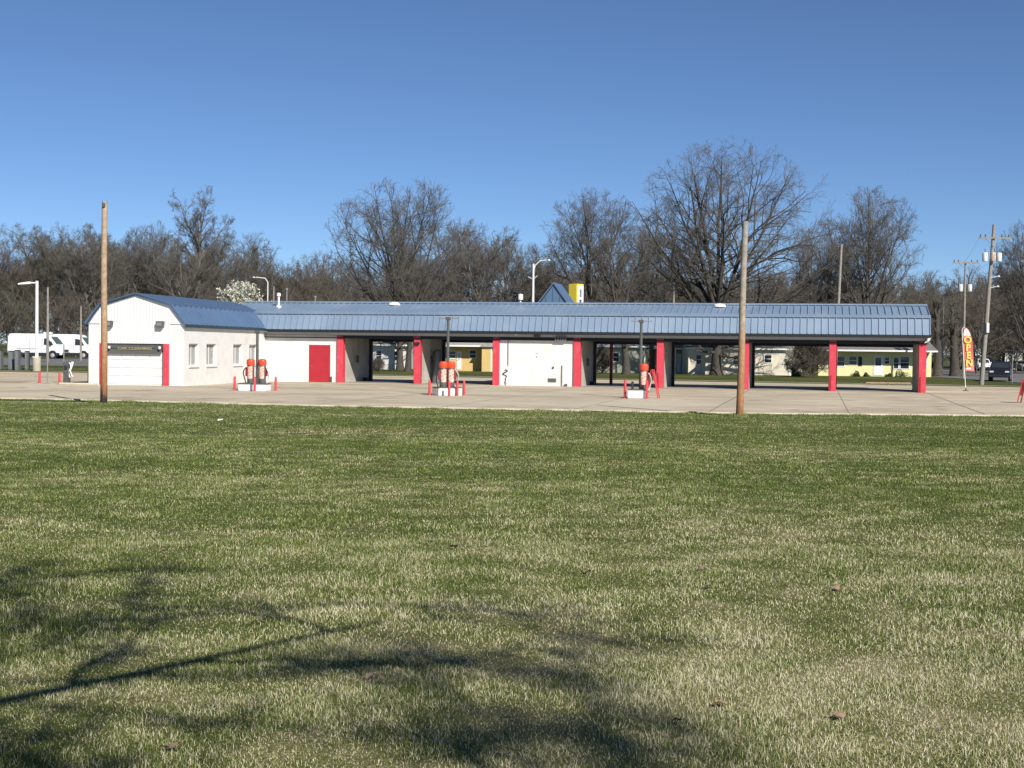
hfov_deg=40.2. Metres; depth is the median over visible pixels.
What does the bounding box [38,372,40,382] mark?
bollard
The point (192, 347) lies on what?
window
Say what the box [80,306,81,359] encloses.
utility pole
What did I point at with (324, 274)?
bare tree
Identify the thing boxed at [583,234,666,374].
bare tree
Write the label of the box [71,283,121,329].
sapling
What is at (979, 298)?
bare tree
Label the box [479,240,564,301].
bare tree
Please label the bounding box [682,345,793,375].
cream house
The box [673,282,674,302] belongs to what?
utility pole
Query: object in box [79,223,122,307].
bare tree
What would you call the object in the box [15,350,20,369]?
utility cabinet
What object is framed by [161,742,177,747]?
dry leaf
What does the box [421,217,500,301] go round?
bare tree
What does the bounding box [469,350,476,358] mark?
window
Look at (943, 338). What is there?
utility pole
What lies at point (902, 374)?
garden shrub
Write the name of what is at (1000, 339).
sapling
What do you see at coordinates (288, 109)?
sky
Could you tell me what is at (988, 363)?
white car
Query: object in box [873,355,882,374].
door
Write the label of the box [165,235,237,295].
bare tree
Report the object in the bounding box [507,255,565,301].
bare tree
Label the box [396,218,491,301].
bare tree
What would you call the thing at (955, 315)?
sapling
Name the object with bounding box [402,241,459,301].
bare tree
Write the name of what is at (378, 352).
window
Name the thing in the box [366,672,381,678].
dry leaf
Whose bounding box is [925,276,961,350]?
bare tree
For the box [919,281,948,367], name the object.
sapling
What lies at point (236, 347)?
window
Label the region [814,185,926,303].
shade tree
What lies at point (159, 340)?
garage building
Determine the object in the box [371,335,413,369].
white house
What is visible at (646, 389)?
bollard
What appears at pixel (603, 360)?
bare bush
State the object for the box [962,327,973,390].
feather flag
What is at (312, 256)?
bare tree
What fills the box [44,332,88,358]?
white van
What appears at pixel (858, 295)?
bare tree
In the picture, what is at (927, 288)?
bare tree
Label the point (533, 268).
street lamp
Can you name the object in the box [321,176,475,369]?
oak tree
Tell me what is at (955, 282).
sapling
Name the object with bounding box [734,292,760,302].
sapling
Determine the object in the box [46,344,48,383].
steel post
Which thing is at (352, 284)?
bare tree
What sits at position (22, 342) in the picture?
white van
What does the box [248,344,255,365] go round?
window
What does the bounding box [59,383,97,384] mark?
kerb block
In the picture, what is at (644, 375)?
vacuum machine
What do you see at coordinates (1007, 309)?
sapling
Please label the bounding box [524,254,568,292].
bare tree
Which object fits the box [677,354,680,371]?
door
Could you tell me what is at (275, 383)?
bollard
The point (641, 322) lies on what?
hose boom pole
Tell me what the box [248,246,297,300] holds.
bare tree
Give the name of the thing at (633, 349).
sage house
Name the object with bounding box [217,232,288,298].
bare tree
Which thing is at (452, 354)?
window
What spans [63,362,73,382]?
pay kiosk
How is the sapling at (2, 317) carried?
on the lawn ground at (482, 620)
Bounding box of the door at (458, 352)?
[457,351,460,369]
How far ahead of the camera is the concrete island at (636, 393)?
69.24 m
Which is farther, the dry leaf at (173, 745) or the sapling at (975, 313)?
the sapling at (975, 313)
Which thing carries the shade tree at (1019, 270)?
on the lawn ground at (482, 620)
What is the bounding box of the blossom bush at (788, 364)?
[782,347,802,375]
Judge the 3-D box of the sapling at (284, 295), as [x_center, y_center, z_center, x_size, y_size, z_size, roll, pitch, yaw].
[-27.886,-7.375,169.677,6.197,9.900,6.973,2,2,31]
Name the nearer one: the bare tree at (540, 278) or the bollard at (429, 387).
the bollard at (429, 387)
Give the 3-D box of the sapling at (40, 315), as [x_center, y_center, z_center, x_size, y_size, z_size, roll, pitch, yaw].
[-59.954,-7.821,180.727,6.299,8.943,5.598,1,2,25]
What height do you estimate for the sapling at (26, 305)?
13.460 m
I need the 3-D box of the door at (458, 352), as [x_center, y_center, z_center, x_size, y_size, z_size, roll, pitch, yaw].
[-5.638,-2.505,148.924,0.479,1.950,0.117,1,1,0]
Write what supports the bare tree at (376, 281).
on the lawn ground at (482, 620)
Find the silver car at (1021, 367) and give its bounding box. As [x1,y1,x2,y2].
[1011,361,1023,370]
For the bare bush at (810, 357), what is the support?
on the lawn ground at (482, 620)
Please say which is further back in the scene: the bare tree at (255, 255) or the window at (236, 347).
the bare tree at (255, 255)
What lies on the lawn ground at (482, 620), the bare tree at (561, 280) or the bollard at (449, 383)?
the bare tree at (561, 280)
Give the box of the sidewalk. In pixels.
[411,375,983,385]
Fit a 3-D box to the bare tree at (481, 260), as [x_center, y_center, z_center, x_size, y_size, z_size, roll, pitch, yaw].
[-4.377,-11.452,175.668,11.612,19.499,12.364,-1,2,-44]
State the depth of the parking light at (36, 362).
107.82 m
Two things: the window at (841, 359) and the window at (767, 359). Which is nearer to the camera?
the window at (767, 359)
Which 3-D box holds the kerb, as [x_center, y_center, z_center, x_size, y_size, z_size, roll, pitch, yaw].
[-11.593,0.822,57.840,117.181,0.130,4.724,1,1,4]
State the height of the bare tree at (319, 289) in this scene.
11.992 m
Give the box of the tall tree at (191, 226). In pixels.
[162,186,239,298]
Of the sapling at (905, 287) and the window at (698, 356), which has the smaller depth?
the window at (698, 356)
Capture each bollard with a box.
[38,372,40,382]
[58,373,60,383]
[233,376,235,390]
[253,377,255,390]
[274,377,276,390]
[428,380,430,394]
[448,381,450,395]
[456,380,458,395]
[463,380,464,394]
[624,380,626,397]
[645,380,647,398]
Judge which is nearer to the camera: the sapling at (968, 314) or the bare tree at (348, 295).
the sapling at (968, 314)
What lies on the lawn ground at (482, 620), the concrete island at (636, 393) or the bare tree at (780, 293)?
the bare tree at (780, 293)
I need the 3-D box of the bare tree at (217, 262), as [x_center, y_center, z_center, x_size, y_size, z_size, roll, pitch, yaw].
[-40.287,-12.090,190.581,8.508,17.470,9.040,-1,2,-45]
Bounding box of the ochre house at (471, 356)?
[449,342,492,371]
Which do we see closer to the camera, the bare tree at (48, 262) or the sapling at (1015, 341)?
the sapling at (1015, 341)
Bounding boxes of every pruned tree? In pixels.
[926,294,954,376]
[942,300,970,375]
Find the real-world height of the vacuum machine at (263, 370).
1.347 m
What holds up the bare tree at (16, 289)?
on the lawn ground at (482, 620)
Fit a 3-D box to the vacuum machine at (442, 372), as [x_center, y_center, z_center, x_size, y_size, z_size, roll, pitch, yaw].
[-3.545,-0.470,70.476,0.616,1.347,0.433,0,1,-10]
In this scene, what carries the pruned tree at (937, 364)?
on the lawn ground at (482, 620)
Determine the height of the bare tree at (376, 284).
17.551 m
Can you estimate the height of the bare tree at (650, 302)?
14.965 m
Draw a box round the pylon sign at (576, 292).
[569,284,583,301]
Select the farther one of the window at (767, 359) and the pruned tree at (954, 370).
the pruned tree at (954, 370)
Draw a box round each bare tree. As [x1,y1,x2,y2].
[0,224,22,336]
[0,237,58,332]
[0,249,13,312]
[0,252,59,333]
[0,255,18,327]
[4,222,55,328]
[13,225,82,329]
[22,221,82,333]
[31,240,90,330]
[35,223,116,331]
[42,223,130,336]
[60,234,136,322]
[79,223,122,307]
[89,242,158,299]
[92,231,140,297]
[110,224,166,294]
[113,225,186,295]
[122,221,195,281]
[122,230,202,297]
[136,235,216,298]
[162,254,226,298]
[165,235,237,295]
[189,233,251,300]
[192,228,270,282]
[195,249,274,302]
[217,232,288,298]
[224,237,282,300]
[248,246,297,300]
[255,255,300,300]
[268,258,340,300]
[282,264,311,300]
[291,250,341,281]
[306,270,346,300]
[308,256,356,300]
[317,254,368,299]
[335,260,383,300]
[338,263,376,300]
[350,262,406,300]
[353,249,408,301]
[365,254,443,371]
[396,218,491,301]
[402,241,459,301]
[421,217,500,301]
[431,218,528,301]
[467,226,538,301]
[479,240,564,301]
[499,243,581,301]
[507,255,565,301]
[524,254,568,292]
[544,266,578,291]
[564,261,603,300]
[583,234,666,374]
[629,274,668,366]
[649,270,697,302]
[689,258,746,302]
[736,270,787,296]
[767,269,805,302]
[788,281,824,301]
[841,285,875,303]
[869,281,898,303]
[903,270,961,358]
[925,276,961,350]
[947,283,998,356]
[955,269,1011,356]
[977,262,1023,360]
[993,266,1020,323]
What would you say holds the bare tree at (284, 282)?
on the lawn ground at (482, 620)
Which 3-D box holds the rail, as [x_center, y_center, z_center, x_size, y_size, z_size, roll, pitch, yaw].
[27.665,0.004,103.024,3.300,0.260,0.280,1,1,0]
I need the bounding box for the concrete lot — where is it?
[0,372,1023,414]
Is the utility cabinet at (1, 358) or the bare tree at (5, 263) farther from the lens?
the bare tree at (5, 263)
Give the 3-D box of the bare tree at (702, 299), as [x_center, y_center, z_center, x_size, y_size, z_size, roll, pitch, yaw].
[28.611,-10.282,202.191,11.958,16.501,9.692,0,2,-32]
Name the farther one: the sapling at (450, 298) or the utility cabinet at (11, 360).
the sapling at (450, 298)
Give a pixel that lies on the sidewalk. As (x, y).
(755, 381)
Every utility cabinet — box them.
[0,350,3,369]
[8,351,14,369]
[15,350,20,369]
[25,351,29,369]
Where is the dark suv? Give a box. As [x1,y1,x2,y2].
[987,361,1011,380]
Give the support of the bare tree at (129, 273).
on the lawn ground at (482, 620)
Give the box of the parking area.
[3,357,88,359]
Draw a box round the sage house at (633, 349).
[597,344,648,372]
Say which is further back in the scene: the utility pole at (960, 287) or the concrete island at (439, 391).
the utility pole at (960, 287)
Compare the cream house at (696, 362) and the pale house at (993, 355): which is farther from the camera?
the pale house at (993, 355)
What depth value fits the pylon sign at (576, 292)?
115.45 m
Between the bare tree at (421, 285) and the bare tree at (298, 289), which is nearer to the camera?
the bare tree at (421, 285)
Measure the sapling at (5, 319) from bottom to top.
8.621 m
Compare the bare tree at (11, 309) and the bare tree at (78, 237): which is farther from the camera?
the bare tree at (78, 237)
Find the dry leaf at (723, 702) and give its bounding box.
[715,699,727,704]
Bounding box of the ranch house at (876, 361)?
[800,341,937,376]
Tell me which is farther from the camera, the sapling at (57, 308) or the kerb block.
the sapling at (57, 308)
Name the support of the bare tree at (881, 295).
on the lawn ground at (482, 620)
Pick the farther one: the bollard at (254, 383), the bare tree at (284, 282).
the bare tree at (284, 282)
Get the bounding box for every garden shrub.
[791,370,803,376]
[850,370,860,376]
[895,369,910,376]
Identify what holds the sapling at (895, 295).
on the lawn ground at (482, 620)
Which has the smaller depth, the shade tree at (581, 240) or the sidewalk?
the sidewalk
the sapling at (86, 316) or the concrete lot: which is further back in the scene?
the sapling at (86, 316)
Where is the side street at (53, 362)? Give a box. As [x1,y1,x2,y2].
[3,359,88,365]
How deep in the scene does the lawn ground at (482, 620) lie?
10.30 m
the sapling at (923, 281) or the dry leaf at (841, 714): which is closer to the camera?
the dry leaf at (841, 714)
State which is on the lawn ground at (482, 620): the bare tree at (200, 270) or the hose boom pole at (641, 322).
the bare tree at (200, 270)
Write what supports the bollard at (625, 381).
on the concrete lot
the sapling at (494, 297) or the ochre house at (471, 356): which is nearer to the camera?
the ochre house at (471, 356)
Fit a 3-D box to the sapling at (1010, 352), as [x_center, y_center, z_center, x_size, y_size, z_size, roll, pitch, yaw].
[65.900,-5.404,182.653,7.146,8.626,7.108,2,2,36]
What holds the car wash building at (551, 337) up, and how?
on the concrete lot
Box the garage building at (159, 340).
[84,293,271,385]
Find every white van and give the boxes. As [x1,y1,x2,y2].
[7,333,70,358]
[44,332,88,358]
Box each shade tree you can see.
[527,187,657,302]
[592,221,687,351]
[784,217,863,303]
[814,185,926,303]
[987,219,1023,354]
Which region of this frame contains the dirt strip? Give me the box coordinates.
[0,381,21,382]
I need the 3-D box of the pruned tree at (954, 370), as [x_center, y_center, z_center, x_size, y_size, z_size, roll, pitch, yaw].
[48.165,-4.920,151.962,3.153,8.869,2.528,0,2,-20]
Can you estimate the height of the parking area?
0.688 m
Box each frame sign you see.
[648,369,659,398]
[1017,380,1023,402]
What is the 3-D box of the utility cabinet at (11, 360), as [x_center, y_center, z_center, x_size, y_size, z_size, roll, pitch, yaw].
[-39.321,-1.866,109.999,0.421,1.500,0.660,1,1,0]
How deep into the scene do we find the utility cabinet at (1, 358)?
109.85 m
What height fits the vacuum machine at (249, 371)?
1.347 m
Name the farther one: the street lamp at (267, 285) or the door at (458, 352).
the street lamp at (267, 285)
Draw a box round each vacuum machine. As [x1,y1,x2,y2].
[243,359,254,382]
[258,359,268,382]
[436,361,447,386]
[447,361,458,386]
[640,363,651,390]
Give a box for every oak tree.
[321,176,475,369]
[615,135,866,374]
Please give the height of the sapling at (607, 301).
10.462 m
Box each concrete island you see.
[238,383,270,390]
[432,387,461,395]
[627,389,644,398]
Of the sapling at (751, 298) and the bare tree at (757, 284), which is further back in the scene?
the bare tree at (757, 284)
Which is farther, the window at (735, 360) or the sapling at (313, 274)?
the sapling at (313, 274)
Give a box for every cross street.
[800,367,1023,378]
[959,378,1023,382]
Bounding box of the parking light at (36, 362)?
[18,281,40,370]
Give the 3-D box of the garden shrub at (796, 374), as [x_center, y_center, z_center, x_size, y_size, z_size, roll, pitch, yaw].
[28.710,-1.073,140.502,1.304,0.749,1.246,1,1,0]
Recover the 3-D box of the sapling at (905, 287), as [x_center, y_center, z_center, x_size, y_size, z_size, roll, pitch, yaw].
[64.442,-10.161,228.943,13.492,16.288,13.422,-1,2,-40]
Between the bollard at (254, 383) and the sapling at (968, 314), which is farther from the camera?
the sapling at (968, 314)
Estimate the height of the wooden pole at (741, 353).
7.226 m
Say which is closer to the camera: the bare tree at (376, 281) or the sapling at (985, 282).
the bare tree at (376, 281)
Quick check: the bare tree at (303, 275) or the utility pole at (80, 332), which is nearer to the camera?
the utility pole at (80, 332)
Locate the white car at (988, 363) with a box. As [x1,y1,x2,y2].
[974,359,991,370]
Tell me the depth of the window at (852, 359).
146.46 m
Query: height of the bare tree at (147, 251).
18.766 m
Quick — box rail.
[865,382,910,385]
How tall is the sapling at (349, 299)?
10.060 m
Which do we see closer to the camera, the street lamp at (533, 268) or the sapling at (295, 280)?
the street lamp at (533, 268)
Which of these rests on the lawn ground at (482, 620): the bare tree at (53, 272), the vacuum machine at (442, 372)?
the bare tree at (53, 272)
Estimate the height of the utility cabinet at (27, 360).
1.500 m
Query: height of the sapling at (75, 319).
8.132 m
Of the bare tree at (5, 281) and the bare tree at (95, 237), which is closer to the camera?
the bare tree at (5, 281)
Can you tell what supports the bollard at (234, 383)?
on the concrete lot
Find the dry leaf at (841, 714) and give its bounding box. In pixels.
[833,711,845,717]
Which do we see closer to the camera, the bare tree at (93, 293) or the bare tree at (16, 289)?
the bare tree at (93, 293)
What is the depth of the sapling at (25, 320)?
184.01 m
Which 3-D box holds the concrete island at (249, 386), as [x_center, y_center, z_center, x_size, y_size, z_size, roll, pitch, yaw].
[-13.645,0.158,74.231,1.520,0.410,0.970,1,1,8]
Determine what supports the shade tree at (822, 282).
on the lawn ground at (482, 620)
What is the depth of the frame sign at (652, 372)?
69.94 m
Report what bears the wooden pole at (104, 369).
on the lawn ground at (482, 620)
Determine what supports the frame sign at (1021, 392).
on the concrete lot
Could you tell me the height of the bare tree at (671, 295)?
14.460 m
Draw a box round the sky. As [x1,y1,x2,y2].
[0,0,1023,355]
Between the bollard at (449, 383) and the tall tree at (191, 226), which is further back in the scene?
the tall tree at (191, 226)
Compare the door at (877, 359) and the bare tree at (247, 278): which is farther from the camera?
the bare tree at (247, 278)
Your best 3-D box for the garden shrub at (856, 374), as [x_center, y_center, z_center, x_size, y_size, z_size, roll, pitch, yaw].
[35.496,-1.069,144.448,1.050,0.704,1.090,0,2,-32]
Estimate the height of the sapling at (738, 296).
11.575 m
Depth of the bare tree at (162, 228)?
233.52 m
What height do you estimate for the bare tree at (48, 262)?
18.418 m
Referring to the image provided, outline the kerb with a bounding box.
[0,397,1023,416]
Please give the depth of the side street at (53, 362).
126.58 m
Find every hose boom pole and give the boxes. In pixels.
[248,330,266,382]
[438,317,457,361]
[631,320,651,388]
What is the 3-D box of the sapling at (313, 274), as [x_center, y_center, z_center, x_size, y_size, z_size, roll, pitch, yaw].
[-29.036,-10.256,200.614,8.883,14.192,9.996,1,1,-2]
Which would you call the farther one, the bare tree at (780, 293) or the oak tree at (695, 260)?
the bare tree at (780, 293)
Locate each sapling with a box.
[0,266,53,335]
[0,272,32,353]
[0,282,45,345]
[0,296,23,348]
[6,302,52,333]
[24,291,71,333]
[34,289,82,333]
[42,290,73,333]
[55,295,90,356]
[67,294,110,337]
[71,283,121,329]
[90,291,124,313]
[215,277,238,301]
[269,283,300,300]
[276,267,312,300]
[283,264,328,300]
[300,264,350,299]
[312,289,348,300]
[329,288,371,300]
[440,289,461,301]
[463,287,513,301]
[481,280,507,301]
[588,290,630,302]
[722,284,752,302]
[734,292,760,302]
[833,274,879,300]
[872,286,910,303]
[875,289,920,303]
[887,275,941,303]
[890,278,931,301]
[901,289,944,360]
[903,272,940,295]
[907,288,974,358]
[908,286,971,361]
[910,290,954,361]
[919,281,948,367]
[931,288,976,360]
[931,310,981,365]
[933,263,986,367]
[947,288,1013,373]
[948,286,997,359]
[951,272,996,360]
[960,280,1008,358]
[973,297,1020,362]
[973,298,1018,360]
[989,286,1023,370]
[992,311,1023,372]
[1000,291,1023,362]
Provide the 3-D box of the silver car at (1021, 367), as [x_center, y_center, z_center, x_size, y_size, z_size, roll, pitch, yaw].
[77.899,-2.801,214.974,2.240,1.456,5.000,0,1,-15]
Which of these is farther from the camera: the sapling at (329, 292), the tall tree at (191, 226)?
the tall tree at (191, 226)
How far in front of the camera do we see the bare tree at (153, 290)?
195.48 m
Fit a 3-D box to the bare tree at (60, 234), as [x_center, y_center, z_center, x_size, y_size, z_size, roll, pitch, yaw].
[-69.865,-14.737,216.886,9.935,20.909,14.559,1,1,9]
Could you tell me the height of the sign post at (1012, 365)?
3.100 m
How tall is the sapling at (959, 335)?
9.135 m
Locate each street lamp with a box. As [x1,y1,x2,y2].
[252,277,267,300]
[529,259,550,301]
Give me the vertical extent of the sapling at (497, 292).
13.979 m
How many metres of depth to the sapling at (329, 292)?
170.02 m
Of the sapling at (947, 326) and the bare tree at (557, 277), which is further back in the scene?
the bare tree at (557, 277)
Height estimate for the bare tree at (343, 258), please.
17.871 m
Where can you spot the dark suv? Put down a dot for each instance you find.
(1002, 369)
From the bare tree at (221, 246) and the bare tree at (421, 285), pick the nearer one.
the bare tree at (421, 285)
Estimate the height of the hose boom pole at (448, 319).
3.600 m
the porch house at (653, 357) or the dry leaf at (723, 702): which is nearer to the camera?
the dry leaf at (723, 702)
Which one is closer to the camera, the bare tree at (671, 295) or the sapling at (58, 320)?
the bare tree at (671, 295)
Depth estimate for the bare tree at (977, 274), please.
234.08 m
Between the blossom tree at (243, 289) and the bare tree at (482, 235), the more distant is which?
the bare tree at (482, 235)
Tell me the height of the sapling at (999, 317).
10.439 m
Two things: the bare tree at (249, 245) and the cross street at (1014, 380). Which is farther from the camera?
the bare tree at (249, 245)
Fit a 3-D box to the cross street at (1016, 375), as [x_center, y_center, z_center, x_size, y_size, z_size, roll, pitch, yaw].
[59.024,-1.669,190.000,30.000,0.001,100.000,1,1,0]
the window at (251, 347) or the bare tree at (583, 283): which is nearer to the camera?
the window at (251, 347)
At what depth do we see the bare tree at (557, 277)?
208.05 m
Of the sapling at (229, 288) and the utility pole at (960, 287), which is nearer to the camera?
the utility pole at (960, 287)
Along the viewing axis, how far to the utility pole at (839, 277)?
117.72 m
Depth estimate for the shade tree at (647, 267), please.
174.51 m
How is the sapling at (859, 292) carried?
on the lawn ground at (482, 620)
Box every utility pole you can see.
[46,287,48,361]
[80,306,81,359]
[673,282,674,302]
[837,244,842,357]
[942,303,943,371]
[953,260,978,378]
[979,224,1010,384]
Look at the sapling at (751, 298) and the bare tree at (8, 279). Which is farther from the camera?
the bare tree at (8, 279)
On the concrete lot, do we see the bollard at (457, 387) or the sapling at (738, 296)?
the bollard at (457, 387)
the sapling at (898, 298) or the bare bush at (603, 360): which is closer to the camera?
the bare bush at (603, 360)
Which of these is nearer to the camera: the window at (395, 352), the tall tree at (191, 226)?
the window at (395, 352)
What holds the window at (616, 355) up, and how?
in the sage house at (633, 349)
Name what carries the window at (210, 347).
in the garage building at (159, 340)
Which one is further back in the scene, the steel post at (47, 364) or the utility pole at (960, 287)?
the utility pole at (960, 287)
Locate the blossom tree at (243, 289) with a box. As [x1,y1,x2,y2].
[216,280,271,303]
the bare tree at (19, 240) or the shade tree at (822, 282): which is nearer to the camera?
the shade tree at (822, 282)
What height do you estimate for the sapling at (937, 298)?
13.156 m
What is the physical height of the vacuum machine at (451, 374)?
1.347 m
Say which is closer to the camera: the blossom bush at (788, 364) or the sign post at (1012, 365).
the sign post at (1012, 365)
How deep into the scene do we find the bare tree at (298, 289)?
183.97 m
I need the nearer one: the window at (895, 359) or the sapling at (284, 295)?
the window at (895, 359)
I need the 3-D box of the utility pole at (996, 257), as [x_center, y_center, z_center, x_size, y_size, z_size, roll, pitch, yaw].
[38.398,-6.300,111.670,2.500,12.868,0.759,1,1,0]
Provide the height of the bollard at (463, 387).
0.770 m
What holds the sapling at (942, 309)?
on the lawn ground at (482, 620)
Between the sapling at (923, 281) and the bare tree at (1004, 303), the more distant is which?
the sapling at (923, 281)
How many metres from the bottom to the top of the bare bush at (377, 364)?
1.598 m
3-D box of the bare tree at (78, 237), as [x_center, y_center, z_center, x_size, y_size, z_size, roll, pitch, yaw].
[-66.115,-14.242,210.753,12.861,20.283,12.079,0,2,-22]
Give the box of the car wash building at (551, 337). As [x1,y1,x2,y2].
[241,282,930,392]
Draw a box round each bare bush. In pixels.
[373,357,386,371]
[597,345,614,372]
[786,346,828,376]
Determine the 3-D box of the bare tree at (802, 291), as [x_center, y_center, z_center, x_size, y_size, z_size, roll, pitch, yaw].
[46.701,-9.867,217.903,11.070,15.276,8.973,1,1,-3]
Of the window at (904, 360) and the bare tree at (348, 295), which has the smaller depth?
the window at (904, 360)
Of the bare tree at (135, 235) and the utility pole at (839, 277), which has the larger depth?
the bare tree at (135, 235)
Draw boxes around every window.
[189,344,199,367]
[206,344,217,366]
[233,344,242,365]
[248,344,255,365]
[376,350,381,359]
[393,351,396,360]
[449,351,455,358]
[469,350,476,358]
[613,352,619,361]
[695,354,701,364]
[733,355,737,364]
[764,355,771,362]
[837,356,844,366]
[849,356,856,364]
[884,357,889,363]
[893,357,898,368]
[899,356,909,368]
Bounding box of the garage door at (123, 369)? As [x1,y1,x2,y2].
[107,352,162,385]
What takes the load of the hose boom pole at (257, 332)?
on the concrete island at (249, 386)
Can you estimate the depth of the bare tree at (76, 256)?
183.07 m
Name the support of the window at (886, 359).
in the ranch house at (876, 361)
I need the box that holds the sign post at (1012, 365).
[1011,347,1013,383]
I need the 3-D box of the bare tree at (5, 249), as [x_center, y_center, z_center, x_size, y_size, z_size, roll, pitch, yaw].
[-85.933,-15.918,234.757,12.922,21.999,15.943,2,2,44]
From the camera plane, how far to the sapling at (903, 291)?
243.22 m
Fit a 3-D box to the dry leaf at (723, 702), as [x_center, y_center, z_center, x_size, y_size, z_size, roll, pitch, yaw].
[0.996,1.510,6.653,0.059,0.026,0.068,0,1,-12]
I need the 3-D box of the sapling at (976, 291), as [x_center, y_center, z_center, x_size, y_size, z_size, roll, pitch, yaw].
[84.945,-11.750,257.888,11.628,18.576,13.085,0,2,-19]
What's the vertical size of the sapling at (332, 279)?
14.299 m
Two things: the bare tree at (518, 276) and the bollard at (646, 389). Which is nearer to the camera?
the bollard at (646, 389)
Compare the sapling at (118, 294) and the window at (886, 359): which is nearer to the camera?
the window at (886, 359)
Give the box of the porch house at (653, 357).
[645,345,683,373]
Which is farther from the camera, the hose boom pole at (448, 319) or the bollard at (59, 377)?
the bollard at (59, 377)
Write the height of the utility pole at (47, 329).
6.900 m
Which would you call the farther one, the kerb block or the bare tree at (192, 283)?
the bare tree at (192, 283)
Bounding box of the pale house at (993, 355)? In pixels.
[987,342,1021,369]
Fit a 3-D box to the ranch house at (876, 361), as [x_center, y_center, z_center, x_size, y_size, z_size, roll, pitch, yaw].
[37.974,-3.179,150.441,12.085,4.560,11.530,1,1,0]
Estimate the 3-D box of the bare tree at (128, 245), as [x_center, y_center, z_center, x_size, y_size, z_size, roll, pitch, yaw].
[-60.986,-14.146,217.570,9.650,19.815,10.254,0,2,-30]
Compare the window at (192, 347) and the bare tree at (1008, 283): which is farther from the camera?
the bare tree at (1008, 283)
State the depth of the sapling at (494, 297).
180.92 m
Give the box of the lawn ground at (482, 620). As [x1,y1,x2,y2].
[0,344,1023,767]
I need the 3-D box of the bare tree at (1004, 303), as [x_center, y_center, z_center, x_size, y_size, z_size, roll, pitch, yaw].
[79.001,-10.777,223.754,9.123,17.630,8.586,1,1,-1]
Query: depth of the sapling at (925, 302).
178.58 m
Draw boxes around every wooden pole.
[100,201,107,403]
[736,221,747,414]
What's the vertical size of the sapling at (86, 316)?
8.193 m
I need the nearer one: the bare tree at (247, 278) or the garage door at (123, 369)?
the garage door at (123, 369)

